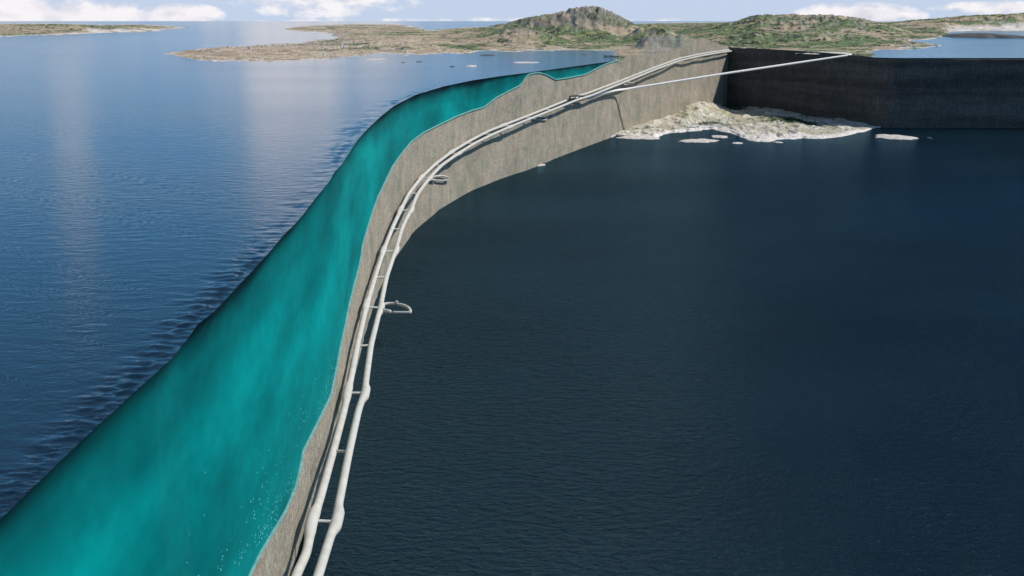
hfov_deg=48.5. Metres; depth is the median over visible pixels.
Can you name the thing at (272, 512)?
bubbles
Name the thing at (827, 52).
sandbank
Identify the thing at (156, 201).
sea
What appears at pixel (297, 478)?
seabed
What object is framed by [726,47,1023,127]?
dark bedrock
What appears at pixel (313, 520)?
road tunnel
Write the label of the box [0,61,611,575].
seawater
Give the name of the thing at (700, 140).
skerry
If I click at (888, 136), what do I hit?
skerry
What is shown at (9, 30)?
coast
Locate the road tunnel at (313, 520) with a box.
[291,47,744,575]
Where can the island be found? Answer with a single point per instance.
(763, 124)
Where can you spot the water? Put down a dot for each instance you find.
(668, 355)
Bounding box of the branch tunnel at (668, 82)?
[594,54,851,96]
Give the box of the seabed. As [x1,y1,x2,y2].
[248,60,618,575]
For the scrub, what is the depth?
6512.83 m
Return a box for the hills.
[165,6,1023,61]
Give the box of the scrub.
[456,7,943,50]
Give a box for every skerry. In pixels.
[616,135,659,138]
[680,139,718,142]
[712,135,727,137]
[875,134,917,139]
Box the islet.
[941,33,1023,37]
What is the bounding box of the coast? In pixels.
[0,23,188,36]
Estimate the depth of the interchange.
2573.89 m
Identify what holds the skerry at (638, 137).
in the water
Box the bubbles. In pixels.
[186,305,345,575]
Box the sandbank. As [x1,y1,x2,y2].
[797,52,850,53]
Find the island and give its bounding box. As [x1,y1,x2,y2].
[611,101,880,141]
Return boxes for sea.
[0,21,1023,518]
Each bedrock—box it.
[252,38,728,575]
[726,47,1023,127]
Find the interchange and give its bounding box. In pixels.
[569,95,595,99]
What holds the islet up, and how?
in the sea
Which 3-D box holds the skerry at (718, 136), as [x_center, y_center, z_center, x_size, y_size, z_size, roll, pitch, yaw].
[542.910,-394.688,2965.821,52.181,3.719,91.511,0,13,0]

